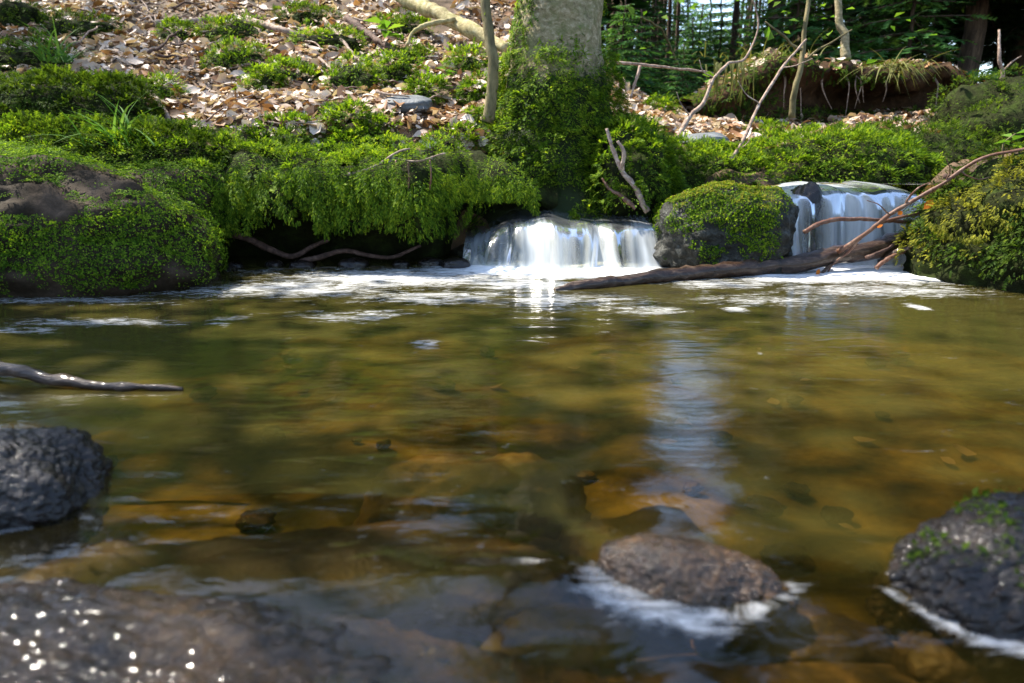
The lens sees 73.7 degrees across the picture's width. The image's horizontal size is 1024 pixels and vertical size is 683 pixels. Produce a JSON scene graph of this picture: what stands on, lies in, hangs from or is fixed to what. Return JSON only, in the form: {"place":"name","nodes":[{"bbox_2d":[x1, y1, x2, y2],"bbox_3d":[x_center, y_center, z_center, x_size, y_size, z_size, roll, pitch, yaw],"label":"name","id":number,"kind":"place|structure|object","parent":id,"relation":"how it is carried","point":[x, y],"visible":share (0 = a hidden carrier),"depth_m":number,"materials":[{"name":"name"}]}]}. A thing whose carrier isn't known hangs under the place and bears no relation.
{"place":"outdoors","nodes":[
{"label":"outdoors","id":0,"kind":"place"},
{"bbox_2d":[0,254,1023,628],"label":"water","id":1,"kind":"structure","parent":0,"point":[732,386],"depth_m":1.73,"materials":[{"name":"liquid"}]},
{"bbox_2d":[0,426,112,568],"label":"wet stone","id":2,"kind":"object","parent":1,"relation":"in","point":[55,484],"visible":1,"depth_m":0.98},
{"bbox_2d":[0,360,183,390],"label":"drift stick","id":3,"kind":"object","parent":1,"relation":"on","point":[30,373],"visible":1,"depth_m":1.49,"materials":[{"name":"brown wood"}]},
{"bbox_2d":[0,577,614,682],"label":"rock slab","id":4,"kind":"object","parent":1,"relation":"in","point":[62,630],"visible":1,"depth_m":0.70,"materials":[{"name":"stone"}]},
{"bbox_2d":[441,257,470,268],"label":"pebble","id":5,"kind":"object","parent":1,"relation":"on","point":[456,263],"visible":0.68,"depth_m":3.04,"materials":[{"name":"stone"}]},
{"bbox_2d":[426,540,579,639],"bbox_3d":[-0.017,0.331,0.915,0.214,0.107,0.168,0,16,0],"label":"drowned stone","id":6,"kind":"object","parent":1,"relation":"in","point":[485,590],"visible":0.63,"depth_m":0.86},
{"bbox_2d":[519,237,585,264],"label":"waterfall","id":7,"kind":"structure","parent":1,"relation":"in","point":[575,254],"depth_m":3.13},
{"bbox_2d":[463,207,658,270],"bbox_3d":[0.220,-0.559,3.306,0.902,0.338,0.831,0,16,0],"label":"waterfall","id":8,"kind":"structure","parent":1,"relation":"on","point":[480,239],"depth_m":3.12,"materials":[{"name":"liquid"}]},
{"bbox_2d":[647,180,799,278],"bbox_3d":[0.934,-0.455,3.087,0.641,0.541,0.598,0,16,0],"label":"mossy stone","id":9,"kind":"object","parent":1,"relation":"in","point":[714,222],"visible":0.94,"depth_m":2.85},
{"bbox_2d":[554,230,917,290],"bbox_3d":[1.131,-0.379,2.821,2.042,0.249,0.184,-4,16,-13],"label":"fallen log","id":10,"kind":"object","parent":1,"relation":"on","point":[826,258],"visible":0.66,"depth_m":2.82,"materials":[{"name":"wood"}]},
{"bbox_2d":[827,148,1023,271],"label":"bare twig","id":11,"kind":"object","parent":10,"relation":"on","point":[853,243],"visible":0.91,"depth_m":2.69,"materials":[{"name":"wood"}]},
{"bbox_2d":[790,181,825,252],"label":"ledge stone","id":12,"kind":"object","parent":1,"relation":"in","point":[811,191],"visible":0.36,"depth_m":3.11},
{"bbox_2d":[759,181,924,265],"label":"waterfall","id":13,"kind":"structure","parent":1,"relation":"on","point":[887,198],"depth_m":3.12,"materials":[{"name":"liquid"}]},
{"bbox_2d":[0,0,1023,682],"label":"ground","id":14,"kind":"structure","parent":0,"point":[172,484],"depth_m":1.58,"materials":[{"name":"soil"}]},
{"bbox_2d":[0,0,62,30],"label":"moss cushion","id":15,"kind":"object","parent":14,"relation":"on","point":[11,11],"visible":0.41,"depth_m":5.07,"materials":[{"name":"plant"}]},
{"bbox_2d":[0,27,84,72],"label":"moss cushion","id":16,"kind":"object","parent":14,"relation":"on","point":[12,57],"visible":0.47,"depth_m":4.24,"materials":[{"name":"plant"}]},
{"bbox_2d":[2,17,101,63],"bbox_3d":[-2.687,-1.796,4.122,0.570,0.268,0.708,0,16,0],"label":"grass tuft","id":17,"kind":"object","parent":14,"relation":"on","point":[60,54],"visible":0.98,"depth_m":4.05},
{"bbox_2d":[30,5,127,39],"bbox_3d":[-3.220,-2.305,5.149,0.736,0.406,0.621,0,16,0],"label":"moss cushion","id":18,"kind":"object","parent":14,"relation":"on","point":[62,26],"visible":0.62,"depth_m":4.99,"materials":[{"name":"plant"}]},
{"bbox_2d":[0,61,168,134],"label":"moss mound","id":19,"kind":"object","parent":14,"relation":"on","point":[53,95],"visible":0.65,"depth_m":3.34,"materials":[{"name":"plant"}]},
{"bbox_2d":[78,540,149,577],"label":"drowned stone","id":20,"kind":"object","parent":14,"relation":"on","point":[107,562],"visible":0.16,"depth_m":0.91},
{"bbox_2d":[0,138,233,298],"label":"mossy boulder","id":21,"kind":"object","parent":14,"relation":"on","point":[73,226],"visible":0.72,"depth_m":2.41,"materials":[{"name":"plant"}]},
{"bbox_2d":[0,107,252,171],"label":"moss mound","id":22,"kind":"object","parent":14,"relation":"on","point":[63,123],"visible":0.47,"depth_m":3.02,"materials":[{"name":"plant"}]},
{"bbox_2d":[12,98,163,145],"bbox_3d":[-1.752,-0.910,2.801,0.454,0.215,0.449,5,16,16],"label":"grass tuft","id":23,"kind":"object","parent":22,"relation":"on","point":[115,142],"visible":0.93,"depth_m":2.87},
{"bbox_2d":[130,69,190,99],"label":"moss cushion","id":24,"kind":"object","parent":14,"relation":"on","point":[163,91],"visible":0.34,"depth_m":3.92,"materials":[{"name":"plant"}]},
{"bbox_2d":[150,13,204,43],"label":"moss cushion","id":25,"kind":"object","parent":14,"relation":"on","point":[173,19],"visible":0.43,"depth_m":4.90,"materials":[{"name":"plant"}]},
{"bbox_2d":[192,7,272,41],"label":"moss cushion","id":26,"kind":"object","parent":14,"relation":"on","point":[238,27],"visible":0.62,"depth_m":4.81,"materials":[{"name":"plant"}]},
{"bbox_2d":[198,34,272,73],"bbox_3d":[-1.775,-1.793,4.448,0.498,0.370,0.471,-11,19,-33],"label":"moss cushion","id":27,"kind":"object","parent":14,"relation":"on","point":[227,58],"visible":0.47,"depth_m":4.35,"materials":[{"name":"plant"}]},
{"bbox_2d":[235,508,275,532],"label":"bed pebble","id":28,"kind":"object","parent":14,"relation":"on","point":[261,520],"visible":1,"depth_m":1.31,"materials":[{"name":"brown stone"}]},
{"bbox_2d":[230,60,291,91],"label":"moss cushion","id":29,"kind":"object","parent":14,"relation":"on","point":[267,80],"visible":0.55,"depth_m":4.02,"materials":[{"name":"plant"}]},
{"bbox_2d":[0,111,557,261],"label":"overhanging bank","id":30,"kind":"structure","parent":14,"relation":"on","point":[297,204],"depth_m":2.99,"materials":[{"name":"plant"}]},
{"bbox_2d":[252,108,321,158],"bbox_3d":[-1.141,-0.997,3.478,0.399,0.369,0.385,0,16,0],"label":"moss cushion","id":31,"kind":"object","parent":30,"relation":"on","point":[295,114],"visible":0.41,"depth_m":3.39,"materials":[{"name":"plant"}]},
{"bbox_2d":[304,119,381,167],"bbox_3d":[-0.846,-0.980,3.491,0.497,0.313,0.455,-12,20,-38],"label":"moss cushion","id":32,"kind":"object","parent":30,"relation":"on","point":[330,143],"visible":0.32,"depth_m":3.36,"materials":[{"name":"plant"}]},
{"bbox_2d":[422,118,484,159],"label":"moss cushion","id":33,"kind":"object","parent":30,"relation":"on","point":[468,126],"visible":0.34,"depth_m":3.45,"materials":[{"name":"plant"}]},
{"bbox_2d":[480,0,499,125],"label":"slim stem","id":34,"kind":"object","parent":30,"relation":"on","point":[490,109],"visible":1,"depth_m":3.20,"materials":[{"name":"brown plant"}]},
{"bbox_2d":[11,519,561,630],"bbox_3d":[-0.309,0.341,0.942,0.816,0.130,0.226,-4,16,-13],"label":"drowned stone","id":35,"kind":"object","parent":14,"relation":"on","point":[380,570],"visible":0.52,"depth_m":0.90,"materials":[{"name":"stone"}]},
{"bbox_2d":[259,53,321,87],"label":"moss cushion","id":36,"kind":"object","parent":14,"relation":"on","point":[303,66],"visible":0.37,"depth_m":4.12,"materials":[{"name":"plant"}]},
{"bbox_2d":[262,0,343,25],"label":"moss cushion","id":37,"kind":"object","parent":14,"relation":"on","point":[296,16],"visible":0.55,"depth_m":5.24,"materials":[{"name":"plant"}]},
{"bbox_2d":[282,18,372,52],"bbox_3d":[-1.291,-2.033,4.745,0.670,0.383,0.579,0,16,0],"label":"moss cushion","id":38,"kind":"object","parent":14,"relation":"on","point":[320,39],"visible":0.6,"depth_m":4.60,"materials":[{"name":"plant"}]},
{"bbox_2d":[312,94,379,143],"bbox_3d":[-0.848,-1.092,3.505,0.392,0.338,0.339,0,16,0],"label":"moss cushion","id":39,"kind":"object","parent":14,"relation":"on","point":[337,116],"visible":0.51,"depth_m":3.42,"materials":[{"name":"plant"}]},
{"bbox_2d":[317,48,390,97],"bbox_3d":[-0.941,-1.512,4.067,0.463,0.432,0.425,0,16,0],"label":"moss cushion","id":40,"kind":"object","parent":14,"relation":"on","point":[351,75],"visible":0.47,"depth_m":3.97,"materials":[{"name":"plant"}]},
{"bbox_2d":[341,108,412,160],"bbox_3d":[-0.699,-1.043,3.530,0.447,0.306,0.367,0,16,0],"label":"moss cushion","id":41,"kind":"object","parent":14,"relation":"on","point":[380,120],"visible":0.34,"depth_m":3.42,"materials":[{"name":"plant"}]},
{"bbox_2d":[362,47,427,86],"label":"moss cushion","id":42,"kind":"object","parent":14,"relation":"on","point":[397,71],"visible":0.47,"depth_m":4.15,"materials":[{"name":"plant"}]},
{"bbox_2d":[365,5,436,38],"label":"moss cushion","id":43,"kind":"object","parent":14,"relation":"on","point":[407,28],"visible":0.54,"depth_m":5.10,"materials":[{"name":"plant"}]},
{"bbox_2d":[387,33,437,63],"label":"moss cushion","id":44,"kind":"object","parent":14,"relation":"on","point":[412,53],"visible":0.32,"depth_m":4.55,"materials":[{"name":"plant"}]},
{"bbox_2d":[363,17,405,51],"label":"seedling","id":45,"kind":"object","parent":44,"relation":"on","point":[384,25],"visible":0.81,"depth_m":4.57,"materials":[{"name":"green plant"}]},
{"bbox_2d":[399,66,452,104],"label":"moss cushion","id":46,"kind":"object","parent":14,"relation":"on","point":[431,79],"visible":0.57,"depth_m":3.84,"materials":[{"name":"plant"}]},
{"bbox_2d":[440,37,487,80],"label":"moss cushion","id":47,"kind":"object","parent":14,"relation":"on","point":[471,64],"visible":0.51,"depth_m":4.25,"materials":[{"name":"plant"}]},
{"bbox_2d":[453,69,486,106],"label":"moss cushion","id":48,"kind":"object","parent":14,"relation":"on","point":[472,95],"visible":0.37,"depth_m":3.83,"materials":[{"name":"plant"}]},
{"bbox_2d":[0,0,941,161],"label":"leaf litter","id":49,"kind":"object","parent":14,"relation":"on","point":[727,125],"visible":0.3,"depth_m":4.38,"materials":[{"name":"plant"}]},
{"bbox_2d":[242,15,306,37],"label":"lying branch","id":50,"kind":"object","parent":49,"relation":"on","point":[273,27],"visible":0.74,"depth_m":4.80,"materials":[{"name":"brown wood"}]},
{"bbox_2d":[344,14,402,54],"bbox_3d":[-0.969,-2.133,4.749,0.060,0.373,0.842,-11,19,-35],"label":"lying branch","id":51,"kind":"object","parent":49,"relation":"on","point":[374,38],"visible":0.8,"depth_m":4.75,"materials":[{"name":"brown wood"}]},
{"bbox_2d":[381,95,432,112],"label":"flat stone","id":52,"kind":"object","parent":49,"relation":"on","point":[415,101],"visible":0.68,"depth_m":3.59,"materials":[{"name":"stone"}]},
{"bbox_2d":[395,0,510,54],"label":"mossy log","id":53,"kind":"object","parent":49,"relation":"on","point":[467,28],"visible":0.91,"depth_m":4.56,"materials":[{"name":"brown wood"}]},
{"bbox_2d":[352,452,591,539],"bbox_3d":[-0.069,0.336,1.281,0.452,0.271,0.208,0,16,0],"label":"drowned stone","id":54,"kind":"object","parent":14,"relation":"on","point":[533,494],"visible":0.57,"depth_m":1.21,"materials":[{"name":"stone"}]},
{"bbox_2d":[461,102,500,131],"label":"moss cushion","id":55,"kind":"object","parent":14,"relation":"on","point":[479,110],"visible":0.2,"depth_m":3.58,"materials":[{"name":"plant"}]},
{"bbox_2d":[463,0,633,248],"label":"beech tree","id":56,"kind":"object","parent":14,"relation":"on","point":[554,101],"visible":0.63,"depth_m":3.35,"materials":[{"name":"green plant"}]},
{"bbox_2d":[607,60,724,98],"bbox_3d":[1.040,-1.692,4.458,0.979,0.233,0.135,-7,17,-23],"label":"lying branch","id":57,"kind":"object","parent":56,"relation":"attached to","point":[639,65],"visible":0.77,"depth_m":4.37,"materials":[{"name":"brown plant"}]},
{"bbox_2d":[449,237,648,260],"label":"ledge stone","id":58,"kind":"object","parent":14,"relation":"on","point":[498,250],"visible":0.08,"depth_m":3.29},
{"bbox_2d":[480,602,636,674],"bbox_3d":[0.054,0.372,0.800,0.186,0.108,0.136,-7,17,-23],"label":"drowned stone","id":59,"kind":"object","parent":14,"relation":"on","point":[598,640],"visible":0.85,"depth_m":0.78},
{"bbox_2d":[601,0,666,88],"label":"young spruce","id":60,"kind":"object","parent":14,"relation":"on","point":[627,69],"visible":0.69,"depth_m":5.71,"materials":[{"name":"green plant"}]},
{"bbox_2d":[557,505,713,610],"bbox_3d":[0.194,0.336,1.040,0.253,0.107,0.206,-5,16,-17],"label":"drowned stone","id":61,"kind":"object","parent":14,"relation":"on","point":[580,544],"visible":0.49,"depth_m":1.04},
{"bbox_2d":[581,110,691,235],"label":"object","id":62,"kind":"object","parent":14,"relation":"on","point":[647,166],"visible":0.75,"depth_m":3.25,"materials":[{"name":"plant"}]},
{"bbox_2d":[605,128,649,213],"bbox_3d":[0.523,-0.778,3.122,0.229,0.381,0.074,6,17,21],"label":"wet branch","id":63,"kind":"object","parent":62,"relation":"on","point":[628,179],"visible":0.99,"depth_m":3.13,"materials":[{"name":"brown plant"}]},
{"bbox_2d":[601,0,686,55],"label":"young spruce","id":64,"kind":"object","parent":14,"relation":"on","point":[639,4],"visible":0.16,"depth_m":9.38,"materials":[{"name":"green plant"}]},
{"bbox_2d":[615,9,686,97],"bbox_3d":[1.168,-2.560,6.387,0.952,0.992,0.792,-3,16,-10],"label":"young spruce","id":65,"kind":"object","parent":14,"relation":"on","point":[653,73],"visible":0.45,"depth_m":6.30,"materials":[{"name":"green plant"}]},
{"bbox_2d":[614,0,689,90],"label":"young spruce","id":66,"kind":"object","parent":14,"relation":"on","point":[655,8],"visible":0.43,"depth_m":8.27,"materials":[{"name":"green plant"}]},
{"bbox_2d":[642,91,681,113],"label":"moss cushion","id":67,"kind":"object","parent":14,"relation":"on","point":[663,102],"visible":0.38,"depth_m":4.92,"materials":[{"name":"plant"}]},
{"bbox_2d":[642,33,697,100],"bbox_3d":[1.590,-2.730,7.111,0.720,0.902,0.866,-7,17,-23],"label":"young spruce","id":68,"kind":"object","parent":14,"relation":"on","point":[668,78],"visible":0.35,"depth_m":7.08,"materials":[{"name":"green plant"}]},
{"bbox_2d":[602,0,738,90],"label":"sapling","id":69,"kind":"object","parent":14,"relation":"on","point":[631,10],"visible":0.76,"depth_m":5.81,"materials":[{"name":"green plant"}]},
{"bbox_2d":[650,44,703,103],"bbox_3d":[1.487,-2.286,6.034,0.606,0.632,0.504,-1,16,-4],"label":"young spruce","id":70,"kind":"object","parent":14,"relation":"on","point":[683,86],"visible":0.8,"depth_m":5.99,"materials":[{"name":"green plant"}]},
{"bbox_2d":[658,20,723,96],"bbox_3d":[2.014,-3.111,7.867,0.864,1.083,1.039,6,17,21],"label":"young spruce","id":71,"kind":"object","parent":14,"relation":"on","point":[692,43],"visible":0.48,"depth_m":7.78,"materials":[{"name":"green plant"}]},
{"bbox_2d":[666,0,717,67],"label":"young spruce","id":72,"kind":"object","parent":14,"relation":"on","point":[682,13],"visible":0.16,"depth_m":24.73,"materials":[{"name":"green plant"}]},
{"bbox_2d":[671,3,724,84],"bbox_3d":[5.156,-7.653,18.682,2.304,2.887,2.770,-6,17,-21],"label":"young spruce","id":73,"kind":"object","parent":14,"relation":"on","point":[702,27],"visible":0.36,"depth_m":18.39,"materials":[{"name":"green plant"}]},
{"bbox_2d":[682,0,744,69],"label":"young spruce","id":74,"kind":"object","parent":14,"relation":"on","point":[710,4],"visible":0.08,"depth_m":29.47,"materials":[{"name":"green plant"}]},
{"bbox_2d":[688,16,742,87],"bbox_3d":[3.121,-4.123,10.322,1.385,1.443,1.152,11,19,35],"label":"young spruce","id":75,"kind":"object","parent":14,"relation":"on","point":[720,39],"visible":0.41,"depth_m":10.17,"materials":[{"name":"green plant"}]},
{"bbox_2d":[687,0,743,73],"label":"young spruce","id":76,"kind":"object","parent":14,"relation":"on","point":[720,5],"visible":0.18,"depth_m":23.90,"materials":[{"name":"green plant"}]},
{"bbox_2d":[676,0,758,134],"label":"leaning branch","id":77,"kind":"object","parent":14,"relation":"on","point":[690,115],"visible":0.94,"depth_m":3.92,"materials":[{"name":"brown plant"}]},
{"bbox_2d":[653,130,796,221],"bbox_3d":[1.058,-0.834,3.829,1.157,0.674,0.814,0,16,0],"label":"moss mound","id":78,"kind":"object","parent":14,"relation":"on","point":[701,166],"visible":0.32,"depth_m":3.59,"materials":[{"name":"plant"}]},
{"bbox_2d":[713,0,742,68],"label":"dead spruce","id":79,"kind":"object","parent":14,"relation":"on","point":[735,17],"visible":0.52,"depth_m":15.26,"materials":[{"name":"brown wood"}]},
{"bbox_2d":[705,58,755,107],"bbox_3d":[1.507,-1.742,4.644,0.325,0.313,0.416,0,16,0],"label":"grass tuft","id":80,"kind":"object","parent":14,"relation":"on","point":[719,65],"visible":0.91,"depth_m":4.63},
{"bbox_2d":[702,0,763,72],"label":"young spruce","id":81,"kind":"object","parent":14,"relation":"on","point":[741,29],"visible":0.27,"depth_m":19.32,"materials":[{"name":"green plant"}]},
{"bbox_2d":[721,1,795,67],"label":"young spruce","id":82,"kind":"object","parent":14,"relation":"on","point":[763,22],"visible":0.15,"depth_m":11.10,"materials":[{"name":"green plant"}]},
{"bbox_2d":[743,116,792,136],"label":"moss cushion","id":83,"kind":"object","parent":14,"relation":"on","point":[767,124],"visible":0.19,"depth_m":4.44,"materials":[{"name":"plant"}]},
{"bbox_2d":[731,39,812,158],"bbox_3d":[1.382,-1.271,3.721,0.807,0.783,0.193,-11,19,-35],"label":"leaning branch","id":84,"kind":"object","parent":14,"relation":"on","point":[744,137],"visible":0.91,"depth_m":3.69,"materials":[{"name":"brown plant"}]},
{"bbox_2d":[689,0,876,117],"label":"sapling","id":85,"kind":"object","parent":14,"relation":"on","point":[795,86],"visible":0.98,"depth_m":4.29,"materials":[{"name":"brown plant"}]},
{"bbox_2d":[759,542,815,571],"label":"bed pebble","id":86,"kind":"object","parent":14,"relation":"on","point":[786,555],"visible":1,"depth_m":1.20,"materials":[{"name":"stone"}]},
{"bbox_2d":[704,0,881,78],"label":"young spruce","id":87,"kind":"object","parent":14,"relation":"on","point":[799,5],"visible":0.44,"depth_m":7.69,"materials":[{"name":"green plant"}]},
{"bbox_2d":[692,603,894,663],"bbox_3d":[0.344,0.381,0.843,0.241,0.108,0.128,0,16,0],"label":"drowned stone","id":88,"kind":"object","parent":14,"relation":"on","point":[815,633],"visible":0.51,"depth_m":0.80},
{"bbox_2d":[595,533,798,648],"bbox_3d":[0.224,0.300,0.836,0.241,0.114,0.144,0,16,0],"label":"wet stone","id":89,"kind":"object","parent":88,"relation":"on","point":[711,593],"visible":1,"depth_m":0.80,"materials":[{"name":"stone"}]},
{"bbox_2d":[735,0,918,63],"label":"young spruce","id":90,"kind":"object","parent":14,"relation":"on","point":[830,10],"visible":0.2,"depth_m":8.19,"materials":[{"name":"green plant"}]},
{"bbox_2d":[673,47,984,125],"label":"earth bank","id":91,"kind":"structure","parent":14,"relation":"on","point":[822,92],"depth_m":5.10,"materials":[{"name":"brown soil"}]},
{"bbox_2d":[737,0,936,65],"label":"sapling","id":92,"kind":"object","parent":91,"relation":"on","point":[842,29],"visible":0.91,"depth_m":5.18,"materials":[{"name":"brown wood"}]},
{"bbox_2d":[838,48,957,97],"bbox_3d":[2.715,-1.867,4.742,0.720,0.392,0.740,-7,17,-25],"label":"grass tuft","id":93,"kind":"object","parent":91,"relation":"on","point":[900,65],"visible":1,"depth_m":4.71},
{"bbox_2d":[820,505,853,525],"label":"bed pebble","id":94,"kind":"object","parent":14,"relation":"on","point":[835,515],"visible":0.96,"depth_m":1.41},
{"bbox_2d":[739,118,946,193],"bbox_3d":[1.841,-0.895,3.956,1.363,0.766,0.911,0,16,0],"label":"moss mound","id":95,"kind":"object","parent":14,"relation":"on","point":[839,155],"visible":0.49,"depth_m":3.67,"materials":[{"name":"plant"}]},
{"bbox_2d":[782,0,1022,82],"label":"spruce tree","id":96,"kind":"object","parent":14,"relation":"on","point":[975,30],"visible":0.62,"depth_m":7.95,"materials":[{"name":"green plant"}]},
{"bbox_2d":[819,0,1018,81],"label":"young spruce","id":97,"kind":"object","parent":14,"relation":"on","point":[897,38],"visible":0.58,"depth_m":6.94,"materials":[{"name":"green plant"}]},
{"bbox_2d":[820,0,1020,63],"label":"spruce tree","id":98,"kind":"object","parent":14,"relation":"on","point":[936,59],"visible":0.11,"depth_m":11.10,"materials":[{"name":"green plant"}]},
{"bbox_2d":[847,114,1003,180],"bbox_3d":[2.432,-0.992,4.237,1.303,0.816,0.928,0,16,0],"label":"moss mound","id":99,"kind":"object","parent":14,"relation":"on","point":[953,146],"visible":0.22,"depth_m":3.98,"materials":[{"name":"plant"}]},
{"bbox_2d":[849,0,1023,37],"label":"spruce tree","id":100,"kind":"object","parent":14,"relation":"on","point":[958,6],"visible":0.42,"depth_m":8.27,"materials":[{"name":"green plant"}]},
{"bbox_2d":[859,0,1023,76],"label":"spruce tree","id":101,"kind":"object","parent":14,"relation":"on","point":[1018,37],"visible":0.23,"depth_m":9.28,"materials":[{"name":"green plant"}]},
{"bbox_2d":[865,486,1023,682],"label":"wet stone","id":102,"kind":"object","parent":14,"relation":"on","point":[960,566],"visible":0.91,"depth_m":0.78,"materials":[{"name":"stone"}]},
{"bbox_2d":[891,628,1013,682],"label":"drowned stone","id":103,"kind":"object","parent":14,"relation":"on","point":[923,656],"visible":0.5,"depth_m":0.74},
{"bbox_2d":[892,130,1023,292],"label":"mossy mound","id":104,"kind":"object","parent":14,"relation":"on","point":[971,233],"visible":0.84,"depth_m":2.62,"materials":[{"name":"plant"}]},
{"bbox_2d":[803,217,918,233],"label":"bare twig","id":105,"kind":"object","parent":104,"relation":"on","point":[821,222],"visible":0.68,"depth_m":2.88,"materials":[{"name":"brown wood"}]},
{"bbox_2d":[909,1,1021,82],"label":"spruce tree","id":106,"kind":"object","parent":14,"relation":"on","point":[994,61],"visible":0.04,"depth_m":12.54,"materials":[{"name":"green plant"}]},
{"bbox_2d":[918,62,1023,148],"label":"moss mound","id":107,"kind":"object","parent":14,"relation":"on","point":[994,105],"visible":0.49,"depth_m":4.23,"materials":[{"name":"plant"}]},
{"bbox_2d":[603,0,1003,73],"label":"sky","id":108,"kind":"structure","parent":0,"point":[700,1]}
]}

